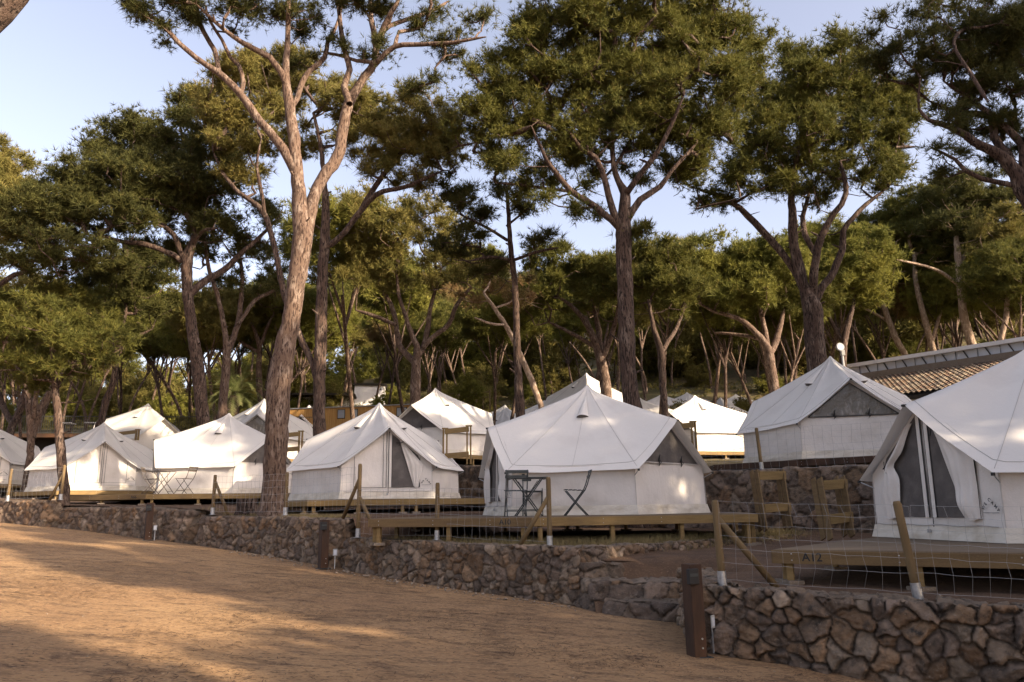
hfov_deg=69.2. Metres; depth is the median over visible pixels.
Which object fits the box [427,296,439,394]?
pine tree
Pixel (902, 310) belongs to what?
pine tree
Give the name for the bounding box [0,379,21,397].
pine tree
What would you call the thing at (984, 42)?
pine tree
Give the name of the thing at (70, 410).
shrub
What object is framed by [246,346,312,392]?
shrub
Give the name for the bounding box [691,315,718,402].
pine tree
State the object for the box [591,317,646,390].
pine tree
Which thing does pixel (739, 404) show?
shrub
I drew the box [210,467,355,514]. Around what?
wire fence
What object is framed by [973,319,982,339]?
pine tree
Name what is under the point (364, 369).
shrub
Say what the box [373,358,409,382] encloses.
shrub
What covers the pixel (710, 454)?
timber deck
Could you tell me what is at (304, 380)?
pine tree
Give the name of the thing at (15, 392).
pine tree
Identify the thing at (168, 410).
shrub
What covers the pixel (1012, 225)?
pine tree
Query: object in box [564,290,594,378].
pine tree
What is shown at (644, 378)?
pine tree
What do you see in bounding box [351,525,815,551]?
dry grass
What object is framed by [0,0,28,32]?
pine tree
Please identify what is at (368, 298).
pine tree
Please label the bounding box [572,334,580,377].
pine tree
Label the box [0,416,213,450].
raised terrace
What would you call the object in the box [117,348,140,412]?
pine tree
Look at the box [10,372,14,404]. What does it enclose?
pine tree
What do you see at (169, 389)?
pine tree
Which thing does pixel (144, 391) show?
shrub
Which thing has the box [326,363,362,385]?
shrub
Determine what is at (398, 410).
window
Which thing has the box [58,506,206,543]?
stone wall
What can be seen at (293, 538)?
stone wall
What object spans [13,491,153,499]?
timber deck
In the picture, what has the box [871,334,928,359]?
shrub
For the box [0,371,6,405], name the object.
pine tree
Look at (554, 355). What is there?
shrub
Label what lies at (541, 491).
folding chair
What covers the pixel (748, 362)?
shrub
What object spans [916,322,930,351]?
pine tree
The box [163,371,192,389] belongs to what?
shrub
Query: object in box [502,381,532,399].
shrub
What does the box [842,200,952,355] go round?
pine tree
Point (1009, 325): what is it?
shrub
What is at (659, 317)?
pine tree
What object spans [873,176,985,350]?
pine tree
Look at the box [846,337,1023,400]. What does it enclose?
tiled building
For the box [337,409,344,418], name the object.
window
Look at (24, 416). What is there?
shrub
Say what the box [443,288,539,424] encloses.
pine tree
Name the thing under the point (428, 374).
pine tree
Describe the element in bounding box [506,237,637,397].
pine tree
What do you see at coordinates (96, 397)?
pine tree
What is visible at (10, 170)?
pine tree
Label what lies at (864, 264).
pine tree
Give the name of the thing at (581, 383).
bell tent
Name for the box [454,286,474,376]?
pine tree
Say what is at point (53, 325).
pine tree
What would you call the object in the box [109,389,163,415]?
shrub
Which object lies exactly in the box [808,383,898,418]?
gable window
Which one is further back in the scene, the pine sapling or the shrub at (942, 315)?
the shrub at (942, 315)
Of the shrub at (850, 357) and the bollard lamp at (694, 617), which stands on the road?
the bollard lamp at (694, 617)
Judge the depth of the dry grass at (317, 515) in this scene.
16.85 m
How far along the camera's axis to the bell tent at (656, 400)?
53.70 m
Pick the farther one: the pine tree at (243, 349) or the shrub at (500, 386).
the shrub at (500, 386)
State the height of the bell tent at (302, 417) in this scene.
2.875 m
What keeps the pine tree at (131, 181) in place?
on the terrace ground at (975, 586)
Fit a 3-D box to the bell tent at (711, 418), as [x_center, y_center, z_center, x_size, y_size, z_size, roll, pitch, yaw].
[8.859,4.030,35.704,4.626,2.872,5.254,12,-18,-44]
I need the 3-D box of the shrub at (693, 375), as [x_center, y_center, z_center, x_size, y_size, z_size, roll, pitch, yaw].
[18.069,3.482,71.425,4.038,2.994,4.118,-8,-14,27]
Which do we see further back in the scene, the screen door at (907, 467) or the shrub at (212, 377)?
the shrub at (212, 377)
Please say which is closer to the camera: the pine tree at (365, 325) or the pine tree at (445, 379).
the pine tree at (365, 325)
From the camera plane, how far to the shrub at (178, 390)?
92.17 m
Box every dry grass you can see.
[193,506,381,517]
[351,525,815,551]
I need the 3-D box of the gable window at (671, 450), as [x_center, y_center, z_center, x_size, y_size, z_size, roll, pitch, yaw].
[3.229,2.126,15.163,2.054,0.883,0.067,11,-17,-43]
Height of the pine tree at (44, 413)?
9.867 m
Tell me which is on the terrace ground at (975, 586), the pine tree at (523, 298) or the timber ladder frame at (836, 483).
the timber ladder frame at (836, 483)
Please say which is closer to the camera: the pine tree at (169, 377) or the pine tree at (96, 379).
the pine tree at (169, 377)
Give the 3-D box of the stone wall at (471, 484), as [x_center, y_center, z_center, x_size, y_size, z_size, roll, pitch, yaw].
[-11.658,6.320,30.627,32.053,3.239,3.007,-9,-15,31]
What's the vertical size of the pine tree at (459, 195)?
11.143 m
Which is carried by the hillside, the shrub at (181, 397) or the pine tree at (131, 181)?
the shrub at (181, 397)
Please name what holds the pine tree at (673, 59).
on the terrace ground at (975, 586)
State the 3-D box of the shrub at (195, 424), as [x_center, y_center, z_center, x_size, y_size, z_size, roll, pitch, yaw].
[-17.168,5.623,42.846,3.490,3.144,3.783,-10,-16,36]
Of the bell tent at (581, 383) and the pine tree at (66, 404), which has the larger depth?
the pine tree at (66, 404)
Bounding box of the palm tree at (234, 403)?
[195,361,266,421]
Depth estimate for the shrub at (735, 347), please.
94.04 m
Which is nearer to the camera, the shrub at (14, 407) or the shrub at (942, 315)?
the shrub at (14, 407)
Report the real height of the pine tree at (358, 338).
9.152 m
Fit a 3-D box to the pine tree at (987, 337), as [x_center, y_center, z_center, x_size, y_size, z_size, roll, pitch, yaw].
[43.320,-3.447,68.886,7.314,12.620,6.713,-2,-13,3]
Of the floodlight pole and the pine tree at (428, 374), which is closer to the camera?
the floodlight pole
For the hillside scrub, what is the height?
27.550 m
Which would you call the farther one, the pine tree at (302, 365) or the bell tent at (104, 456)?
the pine tree at (302, 365)
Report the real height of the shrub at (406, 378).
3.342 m
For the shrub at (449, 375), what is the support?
on the hillside
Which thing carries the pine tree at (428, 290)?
on the hillside
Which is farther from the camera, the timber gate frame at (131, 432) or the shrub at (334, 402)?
the shrub at (334, 402)
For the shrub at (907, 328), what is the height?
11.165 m
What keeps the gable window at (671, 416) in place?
in the bell tent at (711, 418)
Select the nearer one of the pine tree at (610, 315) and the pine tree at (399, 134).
the pine tree at (399, 134)
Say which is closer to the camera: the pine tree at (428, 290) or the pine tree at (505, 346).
the pine tree at (505, 346)
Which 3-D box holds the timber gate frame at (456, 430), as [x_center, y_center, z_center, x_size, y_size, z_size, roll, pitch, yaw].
[-1.705,3.228,22.957,1.109,1.184,0.223,-7,-14,27]
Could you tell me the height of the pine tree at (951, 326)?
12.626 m
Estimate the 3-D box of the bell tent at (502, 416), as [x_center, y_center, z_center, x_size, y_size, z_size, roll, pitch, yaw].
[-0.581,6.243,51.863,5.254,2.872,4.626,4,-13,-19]
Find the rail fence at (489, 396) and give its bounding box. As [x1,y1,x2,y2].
[450,390,490,411]
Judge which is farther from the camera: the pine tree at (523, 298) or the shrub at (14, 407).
the shrub at (14, 407)
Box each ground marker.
[333,549,337,568]
[710,615,714,652]
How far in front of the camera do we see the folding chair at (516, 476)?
13.29 m
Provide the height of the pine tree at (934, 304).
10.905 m
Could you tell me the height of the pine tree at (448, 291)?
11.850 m
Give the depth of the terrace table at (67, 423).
41.46 m
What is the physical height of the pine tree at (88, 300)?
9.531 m
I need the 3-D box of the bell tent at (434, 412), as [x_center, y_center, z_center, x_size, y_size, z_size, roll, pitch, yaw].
[-3.157,3.325,30.259,5.289,2.875,4.669,-5,-13,17]
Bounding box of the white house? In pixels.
[290,383,386,406]
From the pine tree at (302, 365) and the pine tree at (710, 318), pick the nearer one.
the pine tree at (710, 318)
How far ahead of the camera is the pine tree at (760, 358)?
41.05 m
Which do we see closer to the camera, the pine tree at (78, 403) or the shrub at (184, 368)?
the pine tree at (78, 403)
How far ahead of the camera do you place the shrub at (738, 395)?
56.53 m
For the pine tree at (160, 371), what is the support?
on the hillside
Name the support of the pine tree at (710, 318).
on the hillside
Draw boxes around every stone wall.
[0,500,64,526]
[10,465,484,508]
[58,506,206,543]
[195,515,355,567]
[341,532,806,605]
[560,464,876,532]
[567,560,680,622]
[675,567,1023,681]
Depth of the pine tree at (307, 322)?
39.09 m
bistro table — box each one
[152,470,175,493]
[508,477,545,515]
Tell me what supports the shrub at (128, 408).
on the hillside
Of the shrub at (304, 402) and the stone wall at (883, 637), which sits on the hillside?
the shrub at (304, 402)
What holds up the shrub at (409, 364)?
on the hillside
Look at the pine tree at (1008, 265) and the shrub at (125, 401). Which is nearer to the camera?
the pine tree at (1008, 265)
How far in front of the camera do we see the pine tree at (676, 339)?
73.25 m
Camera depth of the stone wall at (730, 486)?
17.70 m
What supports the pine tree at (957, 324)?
on the hillside
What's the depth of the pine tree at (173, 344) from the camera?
42.11 m
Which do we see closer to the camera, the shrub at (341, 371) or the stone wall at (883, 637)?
the stone wall at (883, 637)
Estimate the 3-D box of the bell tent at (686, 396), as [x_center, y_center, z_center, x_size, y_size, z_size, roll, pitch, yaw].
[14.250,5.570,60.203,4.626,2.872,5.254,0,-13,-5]
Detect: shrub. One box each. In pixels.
[0,397,16,430]
[0,417,17,433]
[4,407,52,430]
[6,369,110,417]
[45,389,98,425]
[49,361,164,426]
[105,368,192,397]
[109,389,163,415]
[115,401,140,415]
[129,387,170,405]
[131,388,194,423]
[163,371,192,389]
[169,411,212,429]
[173,350,232,395]
[176,393,194,407]
[176,407,226,427]
[181,361,263,408]
[186,415,212,428]
[207,352,255,374]
[217,386,257,404]
[227,391,257,412]
[228,370,265,394]
[231,335,330,370]
[246,343,332,387]
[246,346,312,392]
[290,388,312,407]
[310,371,344,390]
[310,379,348,406]
[326,341,382,379]
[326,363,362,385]
[338,373,363,389]
[352,341,413,370]
[355,387,405,405]
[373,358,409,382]
[385,383,409,400]
[391,393,409,403]
[395,365,436,390]
[400,343,458,379]
[420,345,492,387]
[424,337,511,385]
[426,373,447,385]
[441,375,501,408]
[441,380,481,406]
[461,361,513,398]
[485,331,617,385]
[490,349,513,384]
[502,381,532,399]
[507,364,544,389]
[523,361,570,395]
[588,341,617,362]
[635,314,759,376]
[635,316,715,380]
[645,328,715,375]
[668,399,683,409]
[681,362,722,386]
[728,344,759,368]
[729,337,746,354]
[732,397,749,411]
[735,394,759,410]
[743,326,858,374]
[751,371,788,391]
[825,307,960,357]
[835,348,863,363]
[848,345,889,363]
[862,315,975,336]
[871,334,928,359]
[929,339,951,350]
[937,309,1023,339]
[975,331,1010,343]
[1006,319,1023,335]
[1006,326,1022,338]
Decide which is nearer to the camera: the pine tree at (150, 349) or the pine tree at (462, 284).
the pine tree at (150, 349)
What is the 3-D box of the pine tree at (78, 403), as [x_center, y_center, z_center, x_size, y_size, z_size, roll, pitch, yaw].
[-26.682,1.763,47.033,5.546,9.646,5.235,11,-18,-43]
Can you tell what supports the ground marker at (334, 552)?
on the road
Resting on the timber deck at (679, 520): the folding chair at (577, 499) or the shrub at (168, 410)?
the folding chair at (577, 499)
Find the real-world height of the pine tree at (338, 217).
13.459 m
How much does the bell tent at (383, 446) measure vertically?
2.876 m
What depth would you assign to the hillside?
71.04 m
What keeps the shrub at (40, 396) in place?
on the hillside
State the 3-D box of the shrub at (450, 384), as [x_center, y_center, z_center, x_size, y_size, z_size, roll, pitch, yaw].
[-4.753,4.969,61.521,4.718,3.920,4.351,-10,-16,35]
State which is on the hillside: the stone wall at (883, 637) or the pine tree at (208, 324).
the pine tree at (208, 324)
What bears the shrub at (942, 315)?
on the hillside
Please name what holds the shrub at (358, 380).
on the hillside
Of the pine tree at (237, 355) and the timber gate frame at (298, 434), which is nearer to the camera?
the timber gate frame at (298, 434)
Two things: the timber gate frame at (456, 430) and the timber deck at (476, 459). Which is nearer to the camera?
the timber gate frame at (456, 430)
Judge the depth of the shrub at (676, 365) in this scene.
77.36 m
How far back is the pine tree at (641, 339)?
66.16 m
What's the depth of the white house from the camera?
64.21 m
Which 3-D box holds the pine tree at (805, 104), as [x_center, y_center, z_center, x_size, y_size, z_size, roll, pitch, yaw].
[10.125,-3.634,24.633,9.516,15.488,5.982,-5,-13,18]
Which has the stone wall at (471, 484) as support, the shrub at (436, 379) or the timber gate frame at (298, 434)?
the timber gate frame at (298, 434)
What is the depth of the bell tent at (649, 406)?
45.43 m
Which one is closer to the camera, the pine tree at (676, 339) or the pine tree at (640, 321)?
the pine tree at (640, 321)
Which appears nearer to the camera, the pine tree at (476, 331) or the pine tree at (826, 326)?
the pine tree at (476, 331)
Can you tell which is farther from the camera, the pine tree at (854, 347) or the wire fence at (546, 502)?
the pine tree at (854, 347)
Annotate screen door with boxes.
[389,432,419,486]
[489,448,497,501]
[885,418,929,516]
[926,425,978,517]
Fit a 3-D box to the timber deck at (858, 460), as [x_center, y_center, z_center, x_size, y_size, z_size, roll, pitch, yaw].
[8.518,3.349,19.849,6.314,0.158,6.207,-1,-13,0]
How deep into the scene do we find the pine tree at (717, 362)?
45.57 m
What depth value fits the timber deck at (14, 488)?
31.66 m
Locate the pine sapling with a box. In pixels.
[446,370,487,408]
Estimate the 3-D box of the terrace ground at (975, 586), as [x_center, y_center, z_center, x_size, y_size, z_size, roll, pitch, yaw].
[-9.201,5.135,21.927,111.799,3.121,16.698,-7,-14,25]
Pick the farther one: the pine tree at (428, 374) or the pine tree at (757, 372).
the pine tree at (757, 372)
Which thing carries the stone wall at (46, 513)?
on the terrace ground at (975, 586)
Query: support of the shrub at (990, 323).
on the hillside
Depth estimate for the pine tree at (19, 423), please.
37.48 m
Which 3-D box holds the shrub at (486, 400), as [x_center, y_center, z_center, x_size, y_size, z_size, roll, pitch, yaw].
[-3.651,4.704,63.449,5.763,4.189,5.650,-4,-13,13]
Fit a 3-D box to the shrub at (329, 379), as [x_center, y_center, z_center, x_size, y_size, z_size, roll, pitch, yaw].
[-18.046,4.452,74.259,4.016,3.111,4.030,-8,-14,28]
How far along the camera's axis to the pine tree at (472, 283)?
79.43 m
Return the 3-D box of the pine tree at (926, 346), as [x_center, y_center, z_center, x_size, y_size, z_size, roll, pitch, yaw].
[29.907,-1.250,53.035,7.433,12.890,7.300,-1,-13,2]
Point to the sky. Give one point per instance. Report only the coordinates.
(63, 62)
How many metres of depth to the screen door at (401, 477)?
20.14 m
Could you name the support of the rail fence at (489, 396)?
on the hillside
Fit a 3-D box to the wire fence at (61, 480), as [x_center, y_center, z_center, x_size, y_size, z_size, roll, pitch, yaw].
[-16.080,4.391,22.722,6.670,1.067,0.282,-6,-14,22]
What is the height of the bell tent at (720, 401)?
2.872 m
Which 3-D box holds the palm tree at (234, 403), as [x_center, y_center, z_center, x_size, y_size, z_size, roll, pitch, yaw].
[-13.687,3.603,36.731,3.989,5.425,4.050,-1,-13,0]
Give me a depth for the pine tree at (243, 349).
44.69 m
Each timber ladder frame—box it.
[750,469,792,531]
[810,475,855,540]
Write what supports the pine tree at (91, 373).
on the hillside
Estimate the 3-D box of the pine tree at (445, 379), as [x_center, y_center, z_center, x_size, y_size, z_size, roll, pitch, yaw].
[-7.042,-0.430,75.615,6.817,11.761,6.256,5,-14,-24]
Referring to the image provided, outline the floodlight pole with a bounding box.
[836,343,844,365]
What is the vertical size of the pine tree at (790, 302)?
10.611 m
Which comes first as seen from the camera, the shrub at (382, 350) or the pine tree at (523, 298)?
the pine tree at (523, 298)
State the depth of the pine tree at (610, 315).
46.66 m
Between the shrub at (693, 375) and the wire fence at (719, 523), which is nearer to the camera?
the wire fence at (719, 523)
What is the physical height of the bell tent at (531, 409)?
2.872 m
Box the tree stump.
[234,498,256,514]
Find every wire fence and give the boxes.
[0,465,65,500]
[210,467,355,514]
[341,464,552,544]
[687,421,890,470]
[711,500,1023,599]
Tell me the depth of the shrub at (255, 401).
63.53 m
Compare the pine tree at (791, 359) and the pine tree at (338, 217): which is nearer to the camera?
the pine tree at (338, 217)
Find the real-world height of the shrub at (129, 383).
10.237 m
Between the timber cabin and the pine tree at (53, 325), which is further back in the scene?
the timber cabin
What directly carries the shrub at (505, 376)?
on the hillside
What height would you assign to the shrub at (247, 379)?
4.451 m
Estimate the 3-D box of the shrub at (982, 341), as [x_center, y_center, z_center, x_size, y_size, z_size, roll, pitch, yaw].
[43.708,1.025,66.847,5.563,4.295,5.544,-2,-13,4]
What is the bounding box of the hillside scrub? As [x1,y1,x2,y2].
[6,320,1022,433]
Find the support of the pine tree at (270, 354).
on the hillside
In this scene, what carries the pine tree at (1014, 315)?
on the hillside
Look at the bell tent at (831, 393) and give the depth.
18.27 m
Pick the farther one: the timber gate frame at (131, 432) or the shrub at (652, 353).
the shrub at (652, 353)
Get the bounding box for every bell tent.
[0,429,40,484]
[23,422,156,491]
[93,403,180,449]
[152,413,291,493]
[233,399,312,458]
[286,403,464,500]
[298,405,312,427]
[398,388,493,454]
[478,385,713,515]
[491,405,511,415]
[492,410,509,424]
[510,400,544,417]
[543,373,622,406]
[640,398,671,413]
[647,395,685,406]
[668,395,746,451]
[675,392,711,402]
[716,397,747,413]
[727,394,753,404]
[736,356,911,462]
[857,350,1023,543]
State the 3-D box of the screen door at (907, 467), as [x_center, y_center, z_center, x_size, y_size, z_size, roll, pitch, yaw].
[5.748,1.813,10.896,0.043,1.501,0.851,2,-13,-11]
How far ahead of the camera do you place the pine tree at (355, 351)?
67.42 m
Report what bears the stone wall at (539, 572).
on the road
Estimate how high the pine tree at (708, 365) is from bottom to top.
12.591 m
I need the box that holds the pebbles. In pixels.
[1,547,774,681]
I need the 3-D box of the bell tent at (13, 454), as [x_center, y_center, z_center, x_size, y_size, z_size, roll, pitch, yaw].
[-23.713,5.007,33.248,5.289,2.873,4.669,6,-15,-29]
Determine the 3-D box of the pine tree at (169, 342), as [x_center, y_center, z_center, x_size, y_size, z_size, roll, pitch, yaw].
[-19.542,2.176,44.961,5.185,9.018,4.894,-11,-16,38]
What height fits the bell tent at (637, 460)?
2.875 m
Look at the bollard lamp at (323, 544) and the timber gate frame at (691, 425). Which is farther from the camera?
the timber gate frame at (691, 425)
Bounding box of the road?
[0,505,990,681]
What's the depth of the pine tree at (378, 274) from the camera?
33.33 m
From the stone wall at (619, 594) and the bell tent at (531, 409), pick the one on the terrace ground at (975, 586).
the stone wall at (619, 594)
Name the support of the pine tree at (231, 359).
on the hillside
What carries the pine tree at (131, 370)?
on the hillside
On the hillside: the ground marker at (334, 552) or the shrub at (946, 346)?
the shrub at (946, 346)
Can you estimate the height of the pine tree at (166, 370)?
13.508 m
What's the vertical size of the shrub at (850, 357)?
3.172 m
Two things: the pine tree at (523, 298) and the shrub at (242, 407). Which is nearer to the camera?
the pine tree at (523, 298)
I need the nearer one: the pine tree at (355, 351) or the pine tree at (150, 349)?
the pine tree at (150, 349)
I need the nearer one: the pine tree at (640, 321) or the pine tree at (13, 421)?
the pine tree at (13, 421)
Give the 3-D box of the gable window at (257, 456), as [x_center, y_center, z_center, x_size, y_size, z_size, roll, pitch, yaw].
[-8.301,3.768,25.073,0.067,0.883,2.054,-9,-15,32]
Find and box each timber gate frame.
[119,429,140,439]
[288,430,303,452]
[442,425,471,463]
[680,421,697,450]
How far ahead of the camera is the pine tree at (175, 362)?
82.48 m
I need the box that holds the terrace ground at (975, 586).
[0,496,1023,604]
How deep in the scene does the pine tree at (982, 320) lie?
45.23 m
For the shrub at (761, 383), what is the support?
on the hillside
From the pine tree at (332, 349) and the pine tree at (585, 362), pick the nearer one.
the pine tree at (332, 349)
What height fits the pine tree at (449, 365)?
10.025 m
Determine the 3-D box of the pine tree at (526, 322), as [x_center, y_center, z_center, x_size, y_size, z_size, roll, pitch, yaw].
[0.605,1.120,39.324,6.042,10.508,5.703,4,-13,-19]
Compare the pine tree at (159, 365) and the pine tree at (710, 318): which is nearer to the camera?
the pine tree at (710, 318)
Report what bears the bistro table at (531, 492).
on the timber deck at (679, 520)
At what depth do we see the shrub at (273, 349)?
91.83 m
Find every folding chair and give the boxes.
[140,467,158,493]
[174,466,197,493]
[504,470,528,516]
[522,474,542,515]
[564,469,591,515]
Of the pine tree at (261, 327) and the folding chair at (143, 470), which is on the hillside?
the pine tree at (261, 327)
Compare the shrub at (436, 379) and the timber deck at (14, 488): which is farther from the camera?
the shrub at (436, 379)
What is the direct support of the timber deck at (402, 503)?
on the terrace ground at (975, 586)
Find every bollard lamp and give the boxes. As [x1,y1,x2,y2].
[143,503,154,540]
[315,520,330,568]
[681,563,713,657]
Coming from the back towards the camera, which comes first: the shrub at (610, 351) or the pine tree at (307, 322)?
the shrub at (610, 351)
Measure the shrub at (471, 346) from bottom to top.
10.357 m
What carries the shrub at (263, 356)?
on the hillside
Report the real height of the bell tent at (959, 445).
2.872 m
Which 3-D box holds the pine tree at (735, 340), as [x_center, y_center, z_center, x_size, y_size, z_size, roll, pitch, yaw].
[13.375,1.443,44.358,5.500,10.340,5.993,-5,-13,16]
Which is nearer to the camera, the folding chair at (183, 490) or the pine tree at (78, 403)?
the folding chair at (183, 490)
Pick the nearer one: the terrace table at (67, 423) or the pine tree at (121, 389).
the terrace table at (67, 423)
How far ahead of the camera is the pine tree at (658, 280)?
32.66 m
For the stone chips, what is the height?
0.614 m
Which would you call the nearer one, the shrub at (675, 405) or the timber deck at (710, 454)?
the timber deck at (710, 454)
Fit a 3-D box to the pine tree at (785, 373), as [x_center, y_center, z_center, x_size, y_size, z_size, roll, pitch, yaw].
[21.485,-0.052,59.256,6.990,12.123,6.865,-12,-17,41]
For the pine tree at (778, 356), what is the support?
on the hillside
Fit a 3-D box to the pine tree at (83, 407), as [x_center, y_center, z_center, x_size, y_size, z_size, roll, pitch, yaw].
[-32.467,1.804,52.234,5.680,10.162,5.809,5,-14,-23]
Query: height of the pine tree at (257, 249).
11.505 m
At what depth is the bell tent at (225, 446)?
24.57 m
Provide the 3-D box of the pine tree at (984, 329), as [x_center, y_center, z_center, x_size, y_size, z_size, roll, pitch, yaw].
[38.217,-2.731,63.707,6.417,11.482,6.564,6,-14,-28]
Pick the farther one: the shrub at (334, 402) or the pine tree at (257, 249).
the shrub at (334, 402)
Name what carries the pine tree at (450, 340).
on the hillside
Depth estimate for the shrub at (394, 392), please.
66.48 m
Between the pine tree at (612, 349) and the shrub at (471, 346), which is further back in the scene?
the shrub at (471, 346)
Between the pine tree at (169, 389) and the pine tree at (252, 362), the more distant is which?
the pine tree at (252, 362)
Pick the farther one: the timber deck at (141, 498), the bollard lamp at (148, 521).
the timber deck at (141, 498)
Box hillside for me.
[15,326,1007,465]
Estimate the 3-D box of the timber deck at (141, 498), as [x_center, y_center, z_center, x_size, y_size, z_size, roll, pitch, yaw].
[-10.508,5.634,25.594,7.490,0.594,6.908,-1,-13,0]
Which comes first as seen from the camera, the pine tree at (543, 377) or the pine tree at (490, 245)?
the pine tree at (543, 377)
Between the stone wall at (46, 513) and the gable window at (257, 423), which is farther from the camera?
the gable window at (257, 423)
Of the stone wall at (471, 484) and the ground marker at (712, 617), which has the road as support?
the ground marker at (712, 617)
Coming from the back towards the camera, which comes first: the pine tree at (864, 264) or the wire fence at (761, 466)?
the pine tree at (864, 264)
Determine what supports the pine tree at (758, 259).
on the hillside
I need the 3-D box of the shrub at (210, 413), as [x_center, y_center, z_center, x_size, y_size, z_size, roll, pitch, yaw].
[-20.735,5.840,49.592,4.244,3.085,4.161,-2,-13,5]
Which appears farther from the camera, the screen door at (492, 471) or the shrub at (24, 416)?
the shrub at (24, 416)
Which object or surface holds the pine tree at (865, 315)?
on the hillside
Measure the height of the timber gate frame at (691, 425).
0.878 m
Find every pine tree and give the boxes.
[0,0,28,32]
[0,76,288,501]
[0,131,67,287]
[0,268,151,497]
[0,269,90,495]
[0,282,147,507]
[0,337,68,439]
[0,365,21,397]
[0,367,9,429]
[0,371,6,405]
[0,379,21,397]
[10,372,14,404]
[38,370,61,433]
[48,235,182,427]
[60,369,105,384]
[62,360,75,421]
[68,315,133,433]
[69,361,86,431]
[76,362,108,403]
[87,348,125,430]
[95,354,145,384]
[107,316,147,414]
[111,281,182,418]
[115,0,505,516]
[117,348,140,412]
[123,310,182,415]
[128,352,172,411]
[136,363,184,391]
[146,314,218,422]
[147,292,239,374]
[148,214,289,500]
[152,354,166,399]
[155,358,178,387]
[158,276,267,419]
[164,357,173,406]
[168,357,178,395]
[178,39,478,510]
[183,352,205,411]
[205,277,336,401]
[219,330,274,395]
[221,343,240,395]
[234,350,241,382]
[245,274,315,360]
[245,281,274,398]
[250,352,253,379]
[262,286,368,382]
[270,183,416,418]
[295,335,341,407]
[297,350,305,392]
[298,335,342,389]
[327,278,360,382]
[328,178,495,404]
[340,312,374,405]
[344,246,443,413]
[345,301,362,392]
[355,307,409,397]
[360,303,420,404]
[386,296,448,392]
[399,296,469,391]
[407,263,437,355]
[420,166,569,417]
[424,279,468,390]
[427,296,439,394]
[428,283,449,386]
[432,0,787,527]
[440,311,475,399]
[441,261,482,341]
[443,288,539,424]
[450,260,543,408]
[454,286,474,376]
[464,274,510,289]
[472,240,503,255]
[472,270,574,419]
[493,334,506,398]
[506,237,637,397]
[529,270,552,394]
[532,317,546,399]
[537,303,587,382]
[555,247,640,379]
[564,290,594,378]
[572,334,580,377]
[581,319,641,369]
[583,302,664,338]
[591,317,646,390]
[610,229,721,415]
[615,232,724,413]
[635,356,647,393]
[637,310,659,400]
[662,313,686,387]
[664,12,943,372]
[676,223,822,392]
[676,269,777,407]
[687,312,775,406]
[690,244,727,403]
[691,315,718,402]
[695,321,711,388]
[717,240,787,393]
[737,341,746,382]
[741,263,852,382]
[753,316,800,373]
[756,349,760,377]
[774,210,916,366]
[781,336,786,384]
[785,339,795,379]
[796,317,844,336]
[824,240,901,357]
[824,303,863,358]
[841,0,1023,208]
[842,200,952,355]
[850,328,857,362]
[851,318,875,359]
[854,279,907,358]
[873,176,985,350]
[886,265,950,349]
[894,260,984,347]
[897,162,1023,344]
[905,295,927,351]
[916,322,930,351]
[922,253,1012,339]
[939,323,945,345]
[947,233,1023,337]
[948,318,959,346]
[950,316,953,344]
[956,198,1023,340]
[970,304,1023,336]
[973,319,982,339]
[974,318,994,340]
[977,311,989,341]
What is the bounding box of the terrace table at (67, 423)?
[63,422,75,431]
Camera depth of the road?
7.80 m
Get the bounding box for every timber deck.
[0,484,21,496]
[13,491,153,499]
[56,493,325,510]
[259,498,484,514]
[368,512,761,546]
[453,455,482,464]
[698,451,744,458]
[708,456,874,470]
[771,537,1023,591]
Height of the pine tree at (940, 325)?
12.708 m
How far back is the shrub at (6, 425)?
51.65 m
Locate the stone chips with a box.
[229,551,575,610]
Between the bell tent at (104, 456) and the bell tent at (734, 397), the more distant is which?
the bell tent at (734, 397)
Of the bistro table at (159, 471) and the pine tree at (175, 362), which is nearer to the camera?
the bistro table at (159, 471)
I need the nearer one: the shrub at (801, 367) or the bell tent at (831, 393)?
the bell tent at (831, 393)
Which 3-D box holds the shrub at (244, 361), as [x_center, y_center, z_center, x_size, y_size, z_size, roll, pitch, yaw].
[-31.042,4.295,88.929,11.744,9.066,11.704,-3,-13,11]
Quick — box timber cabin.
[290,404,409,430]
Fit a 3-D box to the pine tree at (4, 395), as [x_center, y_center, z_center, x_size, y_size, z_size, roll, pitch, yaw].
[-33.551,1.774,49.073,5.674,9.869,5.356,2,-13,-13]
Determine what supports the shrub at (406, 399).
on the hillside
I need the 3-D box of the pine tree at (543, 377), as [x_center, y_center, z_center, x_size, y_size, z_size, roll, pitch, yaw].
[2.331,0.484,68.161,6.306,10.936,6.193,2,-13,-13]
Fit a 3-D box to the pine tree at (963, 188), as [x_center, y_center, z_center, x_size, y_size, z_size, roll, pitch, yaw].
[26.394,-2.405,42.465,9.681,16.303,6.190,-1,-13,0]
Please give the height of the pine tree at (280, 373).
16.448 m
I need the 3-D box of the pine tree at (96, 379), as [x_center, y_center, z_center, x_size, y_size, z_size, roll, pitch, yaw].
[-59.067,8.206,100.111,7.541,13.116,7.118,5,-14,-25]
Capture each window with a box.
[241,445,289,464]
[245,416,264,433]
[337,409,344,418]
[396,407,406,416]
[401,407,437,428]
[645,428,698,466]
[669,415,689,429]
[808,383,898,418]
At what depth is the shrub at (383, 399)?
54.74 m
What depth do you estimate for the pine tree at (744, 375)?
71.39 m
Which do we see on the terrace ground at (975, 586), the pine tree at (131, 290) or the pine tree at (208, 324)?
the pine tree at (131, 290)
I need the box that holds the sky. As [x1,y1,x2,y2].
[0,0,1023,403]

